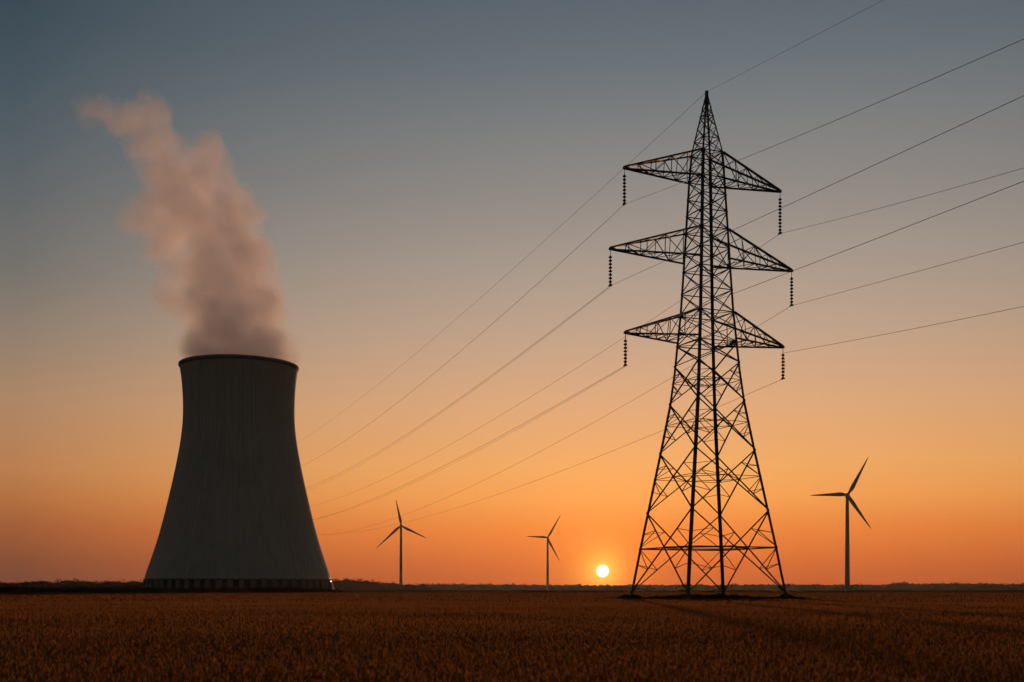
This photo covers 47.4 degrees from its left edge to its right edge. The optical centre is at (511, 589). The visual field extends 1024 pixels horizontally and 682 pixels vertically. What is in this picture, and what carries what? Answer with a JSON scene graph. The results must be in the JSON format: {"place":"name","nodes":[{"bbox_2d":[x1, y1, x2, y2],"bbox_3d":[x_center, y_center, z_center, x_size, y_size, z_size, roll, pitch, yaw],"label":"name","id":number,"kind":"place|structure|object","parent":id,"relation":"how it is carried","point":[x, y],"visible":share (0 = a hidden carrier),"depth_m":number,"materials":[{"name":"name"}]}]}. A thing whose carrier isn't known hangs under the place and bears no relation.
{"place":"outdoors","nodes":[
{"label":"outdoors","id":0,"kind":"place"},
{"bbox_2d":[0,592,1023,681],"bbox_3d":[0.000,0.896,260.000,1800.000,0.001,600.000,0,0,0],"label":"field","id":1,"kind":"structure","parent":0,"point":[1001,594],"depth_m":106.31,"materials":[{"name":"brown plant"}]},
{"bbox_2d":[0,586,348,592],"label":"hedge","id":2,"kind":"object","parent":1,"relation":"on","point":[16,589],"visible":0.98,"depth_m":352.69,"materials":[{"name":"plant"}]},
{"bbox_2d":[142,354,334,589],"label":"cooling tower","id":3,"kind":"structure","parent":1,"relation":"on","point":[237,451],"depth_m":400.40,"materials":[{"name":"concrete"}]},
{"bbox_2d":[609,90,792,598],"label":"transmission pylon","id":4,"kind":"object","parent":1,"relation":"on","point":[721,549],"visible":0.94,"depth_m":114.48,"materials":[{"name":"metal"}]},
{"bbox_2d":[276,287,609,499],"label":"power line","id":5,"kind":"object","parent":4,"relation":"attached to","point":[481,384],"visible":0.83,"depth_m":147.24,"materials":[{"name":"metal"}]},
{"bbox_2d":[270,368,622,523],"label":"power line","id":6,"kind":"object","parent":4,"relation":"attached to","point":[489,444],"visible":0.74,"depth_m":145.47,"materials":[{"name":"metal"}]},
{"bbox_2d":[291,0,882,446],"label":"earth wire","id":7,"kind":"object","parent":4,"relation":"attached to","point":[621,170],"visible":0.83,"depth_m":124.33,"materials":[{"name":"metal"}]},
{"bbox_2d":[608,250,611,286],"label":"insulator string","id":8,"kind":"object","parent":4,"relation":"hanging from","point":[610,271],"visible":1,"depth_m":110.92,"materials":[{"name":"ceramic"}]},
{"bbox_2d":[264,95,1023,498],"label":"power line","id":9,"kind":"object","parent":8,"relation":"hanging from","point":[738,227],"visible":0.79,"depth_m":86.75,"materials":[{"name":"metal"}]},
{"bbox_2d":[622,169,625,205],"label":"insulator string","id":10,"kind":"object","parent":4,"relation":"hanging from","point":[624,190],"visible":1,"depth_m":111.49,"materials":[{"name":"ceramic"}]},
{"bbox_2d":[623,335,626,366],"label":"insulator string","id":11,"kind":"object","parent":4,"relation":"hanging from","point":[625,354],"visible":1,"depth_m":111.53,"materials":[{"name":"ceramic"}]},
{"bbox_2d":[263,181,1023,526],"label":"power line","id":12,"kind":"object","parent":11,"relation":"hanging from","point":[739,291],"visible":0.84,"depth_m":90.77,"materials":[{"name":"metal"}]},
{"bbox_2d":[271,39,1023,477],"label":"power line","id":13,"kind":"object","parent":4,"relation":"attached to","point":[745,157],"visible":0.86,"depth_m":87.99,"materials":[{"name":"metal"}]},
{"bbox_2d":[778,198,781,234],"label":"insulator string","id":14,"kind":"object","parent":4,"relation":"hanging from","point":[780,219],"visible":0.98,"depth_m":118.12,"materials":[{"name":"ceramic"}]},
{"bbox_2d":[309,168,1022,506],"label":"power line","id":15,"kind":"object","parent":14,"relation":"hanging from","point":[722,272],"visible":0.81,"depth_m":116.03,"materials":[{"name":"metal"}]},
{"bbox_2d":[781,354,784,379],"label":"insulator string","id":16,"kind":"object","parent":4,"relation":"hanging from","point":[782,368],"visible":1,"depth_m":118.25,"materials":[{"name":"ceramic"}]},
{"bbox_2d":[318,306,1023,534],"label":"power line","id":17,"kind":"object","parent":16,"relation":"hanging from","point":[735,399],"visible":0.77,"depth_m":118.62,"materials":[{"name":"metal"}]},
{"bbox_2d":[789,272,793,306],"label":"insulator string","id":18,"kind":"object","parent":4,"relation":"hanging from","point":[791,291],"visible":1,"depth_m":118.66,"materials":[{"name":"ceramic"}]},
{"bbox_2d":[319,242,1023,535],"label":"power line","id":19,"kind":"object","parent":18,"relation":"hanging from","point":[742,335],"visible":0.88,"depth_m":120.45,"materials":[{"name":"metal"}]},
{"bbox_2d":[609,593,810,598],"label":"weeds","id":20,"kind":"object","parent":1,"relation":"on","point":[706,596],"visible":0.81,"depth_m":112.73,"materials":[{"name":"brown plant"}]},
{"bbox_2d":[0,0,1023,585],"label":"sky","id":21,"kind":"structure","parent":0,"point":[321,187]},
{"bbox_2d":[343,590,1023,591],"bbox_3d":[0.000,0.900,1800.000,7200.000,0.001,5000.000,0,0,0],"label":"ground","id":22,"kind":"structure","parent":0,"point":[683,591],"depth_m":572.90,"materials":[{"name":"black plant"}]},
{"bbox_2d":[0,578,142,587],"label":"wood","id":23,"kind":"object","parent":22,"relation":"on","point":[79,583],"visible":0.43,"depth_m":1308.17,"materials":[{"name":"plant"}]},
{"bbox_2d":[332,578,432,589],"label":"wood","id":24,"kind":"object","parent":22,"relation":"on","point":[346,584],"visible":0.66,"depth_m":1507.07,"materials":[{"name":"plant"}]},
{"bbox_2d":[378,501,425,584],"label":"wind turbine","id":25,"kind":"object","parent":22,"relation":"on","point":[400,566],"visible":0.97,"depth_m":1690.93,"materials":[{"name":"paint"}]},
{"bbox_2d":[527,516,559,589],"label":"wind turbine","id":26,"kind":"object","parent":22,"relation":"on","point":[547,567],"visible":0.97,"depth_m":2043.00,"materials":[{"name":"paint"}]},
{"bbox_2d":[403,581,1023,589],"bbox_3d":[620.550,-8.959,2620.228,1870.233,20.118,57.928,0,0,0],"label":"wood","id":27,"kind":"object","parent":22,"relation":"on","point":[889,586],"visible":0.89,"depth_m":2606.47,"materials":[{"name":"plant"}]},
{"bbox_2d":[810,458,870,590],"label":"wind turbine","id":28,"kind":"object","parent":22,"relation":"on","point":[847,496],"visible":0.98,"depth_m":1115.08,"materials":[{"name":"paint"}]}
]}

